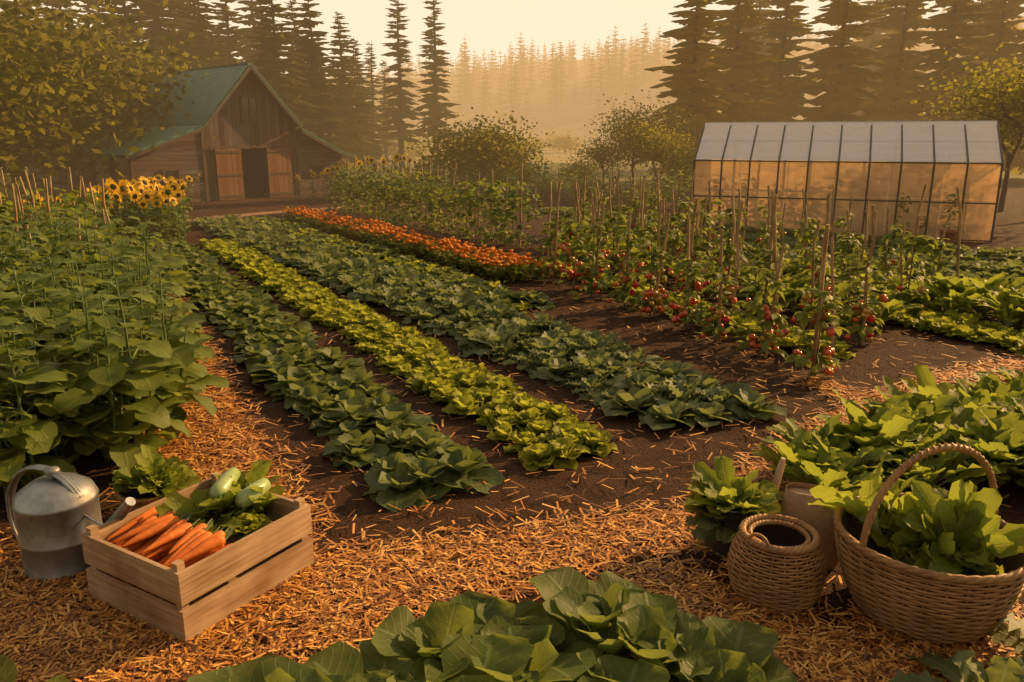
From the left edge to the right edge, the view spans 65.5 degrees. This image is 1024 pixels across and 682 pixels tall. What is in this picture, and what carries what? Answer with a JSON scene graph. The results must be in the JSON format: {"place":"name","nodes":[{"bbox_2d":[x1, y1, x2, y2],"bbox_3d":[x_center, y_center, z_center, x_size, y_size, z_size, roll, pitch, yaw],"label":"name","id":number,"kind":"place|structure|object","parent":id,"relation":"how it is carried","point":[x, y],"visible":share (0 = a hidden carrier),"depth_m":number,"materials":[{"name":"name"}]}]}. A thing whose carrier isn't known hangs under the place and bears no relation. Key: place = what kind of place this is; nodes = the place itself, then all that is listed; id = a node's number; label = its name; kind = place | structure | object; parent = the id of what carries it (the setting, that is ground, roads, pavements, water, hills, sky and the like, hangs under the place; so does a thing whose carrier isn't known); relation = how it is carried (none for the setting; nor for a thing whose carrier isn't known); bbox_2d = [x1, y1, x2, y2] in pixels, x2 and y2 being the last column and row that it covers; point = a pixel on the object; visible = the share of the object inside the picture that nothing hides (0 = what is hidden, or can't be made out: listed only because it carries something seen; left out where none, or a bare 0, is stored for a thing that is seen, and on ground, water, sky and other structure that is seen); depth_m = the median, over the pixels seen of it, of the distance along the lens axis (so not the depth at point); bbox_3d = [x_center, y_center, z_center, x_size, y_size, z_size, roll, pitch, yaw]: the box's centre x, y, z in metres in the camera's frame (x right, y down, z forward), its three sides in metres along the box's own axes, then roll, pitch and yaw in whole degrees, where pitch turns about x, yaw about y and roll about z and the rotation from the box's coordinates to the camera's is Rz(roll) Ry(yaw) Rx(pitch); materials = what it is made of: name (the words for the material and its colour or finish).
{"place":"outdoors","nodes":[
{"label":"outdoors","id":0,"kind":"place"},
{"bbox_2d":[0,163,1023,681],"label":"garden ground","id":1,"kind":"structure","parent":0,"point":[674,343],"depth_m":5.75,"materials":[{"name":"brown soil"}]},
{"bbox_2d":[0,655,71,681],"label":"leafy plant","id":2,"kind":"object","parent":1,"relation":"on","point":[8,670],"visible":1,"depth_m":2.79,"materials":[{"name":"green plant"}]},
{"bbox_2d":[0,167,113,243],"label":"stakes","id":3,"kind":"object","parent":1,"relation":"on","point":[45,189],"visible":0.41,"depth_m":11.72,"materials":[{"name":"brown wood"}]},
{"bbox_2d":[0,182,118,240],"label":"bean plants","id":4,"kind":"object","parent":1,"relation":"on","point":[66,197],"visible":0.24,"depth_m":11.94,"materials":[{"name":"green plant"}]},
{"bbox_2d":[12,191,118,237],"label":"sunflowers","id":5,"kind":"object","parent":1,"relation":"on","point":[57,198],"visible":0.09,"depth_m":13.90,"materials":[{"name":"green plant"}]},
{"bbox_2d":[25,209,107,260],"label":"stakes","id":6,"kind":"object","parent":1,"relation":"on","point":[78,226],"visible":0.19,"depth_m":8.86,"materials":[{"name":"brown wood"}]},
{"bbox_2d":[0,0,164,206],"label":"deciduous tree","id":7,"kind":"object","parent":1,"relation":"on","point":[14,95],"visible":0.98,"depth_m":20.11,"materials":[{"name":"green plant"}]},
{"bbox_2d":[0,0,216,198],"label":"deciduous tree","id":8,"kind":"object","parent":1,"relation":"on","point":[121,74],"visible":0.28,"depth_m":24.00,"materials":[{"name":"green plant"}]},
{"bbox_2d":[1,0,219,187],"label":"deciduous tree","id":9,"kind":"object","parent":1,"relation":"on","point":[93,30],"visible":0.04,"depth_m":27.71,"materials":[{"name":"green plant"}]},
{"bbox_2d":[0,201,228,502],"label":"bean plants","id":10,"kind":"object","parent":1,"relation":"on","point":[102,348],"visible":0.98,"depth_m":5.08,"materials":[{"name":"green plant"}]},
{"bbox_2d":[86,175,193,243],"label":"sunflowers","id":11,"kind":"object","parent":1,"relation":"on","point":[169,198],"visible":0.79,"depth_m":15.12,"materials":[{"name":"yellow plant"}]},
{"bbox_2d":[132,172,205,205],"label":"sunflowers","id":12,"kind":"object","parent":1,"relation":"on","point":[178,181],"visible":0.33,"depth_m":21.91,"materials":[{"name":"yellow plant"}]},
{"bbox_2d":[27,63,350,204],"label":"barn","id":13,"kind":"structure","parent":1,"relation":"on","point":[262,145],"depth_m":25.25,"materials":[{"name":"wood"},{"name":"green metal"}]},
{"bbox_2d":[291,166,340,201],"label":"sunflowers","id":14,"kind":"object","parent":1,"relation":"on","point":[327,170],"visible":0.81,"depth_m":24.73,"materials":[{"name":"green plant"}]},
{"bbox_2d":[140,235,504,512],"bbox_3d":[-3.631,-0.592,10.034,1.038,0.257,13.302,-8,17,-29],"label":"cabbage row","id":15,"kind":"object","parent":1,"relation":"on","point":[416,460],"visible":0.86,"depth_m":5.98,"materials":[{"name":"green plant"}]},
{"bbox_2d":[246,216,532,312],"bbox_3d":[-2.936,-1.705,14.314,0.829,0.174,12.280,-9,17,-31],"label":"leafy crop row","id":16,"kind":"object","parent":1,"relation":"on","point":[522,306],"visible":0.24,"depth_m":11.97,"materials":[{"name":"green plant"}]},
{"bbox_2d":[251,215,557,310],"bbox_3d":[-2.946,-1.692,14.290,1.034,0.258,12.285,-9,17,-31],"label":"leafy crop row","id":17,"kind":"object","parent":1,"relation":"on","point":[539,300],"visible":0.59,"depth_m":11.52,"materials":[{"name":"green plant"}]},
{"bbox_2d":[197,237,617,471],"bbox_3d":[-2.620,-0.616,10.073,0.853,0.195,12.263,-8,17,-29],"label":"lettuce row","id":18,"kind":"object","parent":1,"relation":"on","point":[503,408],"visible":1,"depth_m":6.54,"materials":[{"name":"green plant"}]},
{"bbox_2d":[281,205,547,282],"bbox_3d":[-2.534,-2.078,15.239,1.032,0.392,10.545,-9,17,-32],"label":"flower row","id":19,"kind":"object","parent":1,"relation":"on","point":[450,251],"visible":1,"depth_m":13.30,"materials":[{"name":"orange plant"}]},
{"bbox_2d":[344,153,522,247],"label":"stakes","id":20,"kind":"object","parent":1,"relation":"on","point":[520,215],"visible":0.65,"depth_m":16.79,"materials":[{"name":"wood"}]},
{"bbox_2d":[325,165,543,248],"bbox_3d":[-2.244,-3.206,17.814,0.996,1.290,9.403,-9,17,-32],"label":"row of plants","id":21,"kind":"object","parent":1,"relation":"on","point":[391,189],"visible":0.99,"depth_m":16.70,"materials":[{"name":"green plant"}]},
{"bbox_2d":[328,155,554,199],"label":"vegetation","id":22,"kind":"object","parent":1,"relation":"on","point":[503,175],"visible":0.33,"depth_m":25.73,"materials":[{"name":"green plant"}]},
{"bbox_2d":[343,150,539,190],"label":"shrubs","id":23,"kind":"object","parent":1,"relation":"on","point":[371,159],"visible":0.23,"depth_m":27.01,"materials":[{"name":"green plant"}]},
{"bbox_2d":[397,106,564,194],"bbox_3d":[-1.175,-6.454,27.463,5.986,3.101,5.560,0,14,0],"label":"round tree","id":24,"kind":"object","parent":1,"relation":"on","point":[453,148],"visible":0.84,"depth_m":26.57,"materials":[{"name":"green plant"}]},
{"bbox_2d":[454,126,520,180],"bbox_3d":[-0.894,-6.388,28.152,2.762,2.379,2.495,6,16,23],"label":"tree","id":25,"kind":"object","parent":1,"relation":"on","point":[479,140],"visible":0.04,"depth_m":27.59,"materials":[{"name":"green plant"}]},
{"bbox_2d":[189,214,787,430],"bbox_3d":[-2.691,-1.163,12.090,1.568,0.365,16.114,-9,17,-31],"label":"kale row","id":26,"kind":"object","parent":1,"relation":"on","point":[542,346],"visible":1,"depth_m":7.46,"materials":[{"name":"green plant"}]},
{"bbox_2d":[187,566,796,681],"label":"leafy vegetable plants","id":27,"kind":"object","parent":1,"relation":"on","point":[576,626],"visible":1,"depth_m":2.96,"materials":[{"name":"green plant"}]},
{"bbox_2d":[331,175,677,212],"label":"garden stakes","id":28,"kind":"object","parent":1,"relation":"on","point":[535,191],"visible":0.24,"depth_m":21.02,"materials":[{"name":"brown wood"}]},
{"bbox_2d":[0,270,1023,681],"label":"loose straw","id":29,"kind":"object","parent":1,"relation":"on","point":[42,626],"visible":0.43,"depth_m":3.54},
{"bbox_2d":[6,464,135,582],"bbox_3d":[-2.070,0.842,3.737,0.832,0.512,0.360,6,16,21],"label":"watering can","id":30,"kind":"object","parent":29,"relation":"on","point":[53,512],"visible":0.87,"depth_m":3.64,"materials":[{"name":"silver metal"}]},
{"bbox_2d":[114,480,182,512],"bbox_3d":[-1.970,0.859,4.373,0.376,0.150,0.375,0,14,0],"label":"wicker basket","id":31,"kind":"object","parent":29,"relation":"on","point":[120,497],"visible":0.25,"depth_m":4.22,"materials":[{"name":"brown"}]},
{"bbox_2d":[109,444,201,506],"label":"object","id":32,"kind":"object","parent":29,"relation":"on","point":[153,472],"visible":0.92,"depth_m":4.30,"materials":[{"name":"green plant"}]},
{"bbox_2d":[81,471,313,641],"bbox_3d":[-1.404,0.944,3.619,0.651,0.360,0.715,9,17,30],"label":"wooden crate","id":33,"kind":"object","parent":29,"relation":"on","point":[282,546],"visible":0.71,"depth_m":3.39,"materials":[{"name":"brown wood"}]},
{"bbox_2d":[106,467,270,567],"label":"carrots and cucumbers","id":34,"kind":"object","parent":33,"relation":"in","point":[168,539],"visible":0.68,"depth_m":3.48,"materials":[{"name":"orange food"}]},
{"bbox_2d":[155,460,284,532],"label":"leafy greens","id":35,"kind":"object","parent":33,"relation":"on","point":[199,502],"visible":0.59,"depth_m":3.69,"materials":[{"name":"green plant"}]},
{"bbox_2d":[193,510,270,544],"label":"leafy greens","id":36,"kind":"object","parent":33,"relation":"on","point":[250,523],"visible":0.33,"depth_m":3.64,"materials":[{"name":"green plant"}]},
{"bbox_2d":[509,161,544,187],"bbox_3d":[0.310,-6.343,30.286,2.211,1.438,2.500,0,14,0],"label":"shrub","id":37,"kind":"object","parent":1,"relation":"on","point":[523,178],"visible":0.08,"depth_m":30.08,"materials":[{"name":"green plant"}]},
{"bbox_2d":[535,162,692,208],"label":"vegetation","id":38,"kind":"object","parent":1,"relation":"on","point":[667,194],"visible":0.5,"depth_m":23.71,"materials":[{"name":"green plant"}]},
{"bbox_2d":[551,90,717,195],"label":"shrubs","id":39,"kind":"object","parent":1,"relation":"on","point":[652,139],"visible":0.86,"depth_m":27.33,"materials":[{"name":"green plant"}]},
{"bbox_2d":[551,182,829,376],"bbox_3d":[1.615,-0.929,8.824,0.230,1.384,5.191,-6,16,-22],"label":"tomato stake","id":40,"kind":"object","parent":1,"relation":"on","point":[821,286],"visible":0.82,"depth_m":8.25,"materials":[{"name":"brown wood"}]},
{"bbox_2d":[534,218,850,376],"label":"tomato plants","id":41,"kind":"object","parent":1,"relation":"on","point":[589,271],"visible":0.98,"depth_m":8.24,"materials":[{"name":"green plant"}]},
{"bbox_2d":[536,256,855,360],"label":"plants","id":42,"kind":"object","parent":1,"relation":"on","point":[840,347],"visible":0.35,"depth_m":8.24,"materials":[{"name":"green plant"}]},
{"bbox_2d":[559,241,860,325],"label":"plants","id":43,"kind":"object","parent":1,"relation":"on","point":[843,316],"visible":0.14,"depth_m":9.10,"materials":[{"name":"green plant"}]},
{"bbox_2d":[556,178,874,345],"bbox_3d":[2.112,-1.348,10.448,0.186,1.382,6.428,-7,16,-24],"label":"tomato stake","id":44,"kind":"object","parent":1,"relation":"on","point":[813,249],"visible":0.66,"depth_m":8.80,"materials":[{"name":"brown wood"}]},
{"bbox_2d":[543,207,891,344],"bbox_3d":[2.092,-1.125,10.499,0.668,0.970,6.862,-7,16,-24],"label":"tomato plant","id":45,"kind":"object","parent":1,"relation":"on","point":[857,309],"visible":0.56,"depth_m":9.43,"materials":[{"name":"green plant"}]},
{"bbox_2d":[702,495,753,558],"bbox_3d":[1.071,0.907,3.941,0.268,0.270,0.266,0,14,0],"label":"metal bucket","id":46,"kind":"object","parent":1,"relation":"on","point":[720,547],"visible":0.3,"depth_m":3.85,"materials":[{"name":"black metal"}]},
{"bbox_2d":[686,492,764,543],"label":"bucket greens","id":47,"kind":"object","parent":46,"relation":"on","point":[712,529],"visible":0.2,"depth_m":3.79,"materials":[{"name":"green plant"}]},
{"bbox_2d":[684,455,782,518],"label":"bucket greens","id":48,"kind":"object","parent":46,"relation":"in","point":[749,496],"visible":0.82,"depth_m":3.88,"materials":[{"name":"green plant"}]},
{"bbox_2d":[559,225,922,327],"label":"plants","id":49,"kind":"object","parent":1,"relation":"on","point":[745,277],"visible":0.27,"depth_m":9.46,"materials":[{"name":"green plant"}]},
{"bbox_2d":[582,171,905,305],"bbox_3d":[2.772,-1.697,11.823,0.258,1.369,7.080,-7,16,-25],"label":"tomato stake","id":50,"kind":"object","parent":1,"relation":"on","point":[848,229],"visible":0.49,"depth_m":10.69,"materials":[{"name":"brown wood"}]},
{"bbox_2d":[570,195,937,310],"bbox_3d":[2.833,-1.491,11.859,0.696,0.997,7.477,-7,16,-25],"label":"tomato plant","id":51,"kind":"object","parent":1,"relation":"on","point":[897,294],"visible":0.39,"depth_m":9.77,"materials":[{"name":"green plant"}]},
{"bbox_2d":[547,169,961,358],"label":"garden stakes","id":52,"kind":"object","parent":1,"relation":"on","point":[737,233],"visible":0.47,"depth_m":10.61,"materials":[{"name":"brown wood"}]},
{"bbox_2d":[581,187,949,298],"bbox_3d":[3.504,-1.906,13.470,0.715,0.992,8.632,-7,16,-26],"label":"tomato plant","id":53,"kind":"object","parent":1,"relation":"on","point":[652,200],"visible":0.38,"depth_m":12.05,"materials":[{"name":"green plant"}]},
{"bbox_2d":[586,169,951,298],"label":"wooden stakes","id":54,"kind":"object","parent":1,"relation":"on","point":[943,233],"visible":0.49,"depth_m":11.72,"materials":[{"name":"brown wood"}]},
{"bbox_2d":[727,513,826,615],"bbox_3d":[1.174,0.969,3.533,0.420,0.360,0.421,-12,19,-38],"label":"wicker basket","id":55,"kind":"object","parent":1,"relation":"on","point":[775,562],"visible":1,"depth_m":3.40,"materials":[{"name":"brown wicker"}]},
{"bbox_2d":[772,457,785,502],"bbox_3d":[1.321,0.812,4.086,0.121,0.462,0.036,3,15,10],"label":"wooden stake","id":56,"kind":"object","parent":1,"relation":"on","point":[779,472],"visible":0.33,"depth_m":4.03,"materials":[{"name":"brown wood"}]},
{"bbox_2d":[537,206,1023,262],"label":"crop row","id":57,"kind":"object","parent":1,"relation":"on","point":[984,253],"visible":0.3,"depth_m":14.18,"materials":[{"name":"green plant"}]},
{"bbox_2d":[568,215,1023,276],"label":"crop row","id":58,"kind":"object","parent":1,"relation":"on","point":[970,263],"visible":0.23,"depth_m":12.51,"materials":[{"name":"green plant"}]},
{"bbox_2d":[779,482,840,569],"bbox_3d":[1.446,0.886,3.841,0.310,0.360,0.214,7,16,24],"label":"pot","id":59,"kind":"object","parent":1,"relation":"on","point":[798,497],"visible":0.4,"depth_m":3.75,"materials":[{"name":"beige ceramic"}]},
{"bbox_2d":[652,234,1023,286],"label":"leafy crop row","id":60,"kind":"object","parent":1,"relation":"on","point":[944,272],"visible":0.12,"depth_m":11.65,"materials":[{"name":"green plant"}]},
{"bbox_2d":[691,120,1003,242],"bbox_3d":[6.976,-3.534,17.096,5.722,2.282,2.535,6,16,21],"label":"greenhouse","id":61,"kind":"object","parent":1,"relation":"on","point":[881,165],"visible":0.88,"depth_m":16.03,"materials":[{"name":"grey"}]},
{"bbox_2d":[763,258,983,302],"bbox_3d":[5.151,-0.820,10.855,0.936,0.199,4.189,-10,17,-33],"label":"leafy crop row","id":62,"kind":"object","parent":1,"relation":"on","point":[801,270],"visible":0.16,"depth_m":11.23,"materials":[{"name":"green plant"}]},
{"bbox_2d":[752,355,1023,491],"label":"leafy vegetable plants","id":63,"kind":"object","parent":1,"relation":"on","point":[984,415],"visible":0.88,"depth_m":4.75,"materials":[{"name":"green plant"}]},
{"bbox_2d":[818,257,1023,327],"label":"leafy vegetable row","id":64,"kind":"object","parent":1,"relation":"on","point":[1002,297],"visible":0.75,"depth_m":8.97,"materials":[{"name":"green plant"}]},
{"bbox_2d":[893,192,961,234],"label":"climbing plants","id":65,"kind":"object","parent":1,"relation":"on","point":[925,217],"visible":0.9,"depth_m":15.13,"materials":[{"name":"green plant"}]},
{"bbox_2d":[833,442,1023,644],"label":"wicker basket","id":66,"kind":"object","parent":1,"relation":"on","point":[915,602],"visible":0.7,"depth_m":3.16,"materials":[{"name":"brown wicker"}]},
{"bbox_2d":[808,451,1023,603],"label":"leafy greens","id":67,"kind":"object","parent":66,"relation":"in","point":[961,515],"visible":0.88,"depth_m":3.28,"materials":[{"name":"green plant"}]},
{"bbox_2d":[869,512,1003,575],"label":"leafy greens","id":68,"kind":"object","parent":66,"relation":"in","point":[903,553],"visible":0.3,"depth_m":3.32,"materials":[{"name":"green plant"}]},
{"bbox_2d":[850,276,1023,327],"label":"leafy crop row","id":69,"kind":"object","parent":1,"relation":"on","point":[981,312],"visible":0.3,"depth_m":9.14,"materials":[{"name":"green plant"}]},
{"bbox_2d":[939,230,957,243],"bbox_3d":[8.259,-1.968,15.092,0.308,0.253,0.308,0,14,0],"label":"pot","id":70,"kind":"object","parent":1,"relation":"on","point":[950,235],"visible":0.77,"depth_m":14.99,"materials":[{"name":"brown ceramic"}]},
{"bbox_2d":[883,303,1023,355],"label":"lettuce row","id":71,"kind":"object","parent":1,"relation":"on","point":[963,326],"visible":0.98,"depth_m":8.21,"materials":[{"name":"green plant"}]},
{"bbox_2d":[889,612,1023,681],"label":"leafy plant","id":72,"kind":"object","parent":1,"relation":"on","point":[967,668],"visible":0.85,"depth_m":2.90,"materials":[{"name":"green plant"}]},
{"bbox_2d":[902,22,1023,170],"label":"deciduous tree","id":73,"kind":"object","parent":1,"relation":"on","point":[1005,101],"visible":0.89,"depth_m":19.25,"materials":[{"name":"green plant"}]},
{"bbox_2d":[910,42,1023,211],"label":"deciduous tree","id":74,"kind":"object","parent":1,"relation":"on","point":[1009,160],"visible":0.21,"depth_m":21.03,"materials":[{"name":"green plant"}]},
{"bbox_2d":[0,0,1023,80],"label":"sky","id":75,"kind":"structure","parent":0,"point":[488,25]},
{"bbox_2d":[377,145,657,162],"bbox_3d":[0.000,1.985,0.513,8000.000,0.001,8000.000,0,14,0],"label":"terrain","id":76,"kind":"structure","parent":0,"point":[552,155],"depth_m":78.53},
{"bbox_2d":[0,0,264,159],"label":"conifers","id":77,"kind":"object","parent":76,"relation":"on","point":[206,42],"visible":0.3,"depth_m":37.18,"materials":[{"name":"green plant"}]},
{"bbox_2d":[233,0,391,172],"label":"conifers","id":78,"kind":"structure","parent":76,"relation":"on","point":[316,101],"depth_m":36.83,"materials":[{"name":"green plant"}]},
{"bbox_2d":[362,0,461,168],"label":"conifer trees","id":79,"kind":"object","parent":76,"relation":"on","point":[434,106],"visible":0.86,"depth_m":48.30,"materials":[{"name":"green plant"}]},
{"bbox_2d":[381,130,630,161],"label":"meadow shrubs","id":80,"kind":"object","parent":76,"relation":"on","point":[565,142],"visible":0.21,"depth_m":89.11,"materials":[{"name":"green plant"}]},
{"bbox_2d":[636,0,1023,182],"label":"conifers","id":81,"kind":"object","parent":76,"relation":"on","point":[751,83],"visible":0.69,"depth_m":34.83,"materials":[{"name":"green plant"}]},
{"bbox_2d":[365,20,1023,144],"bbox_3d":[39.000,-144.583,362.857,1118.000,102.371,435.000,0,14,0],"label":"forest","id":82,"kind":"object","parent":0,"point":[573,121],"depth_m":212.99,"materials":[{"name":"beige plant"}]},
{"bbox_2d":[283,8,1023,124],"bbox_3d":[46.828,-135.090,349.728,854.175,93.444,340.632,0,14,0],"label":"forest","id":83,"kind":"object","parent":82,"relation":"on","point":[462,81],"visible":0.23,"depth_m":240.55,"materials":[{"name":"green plant"}]}
]}

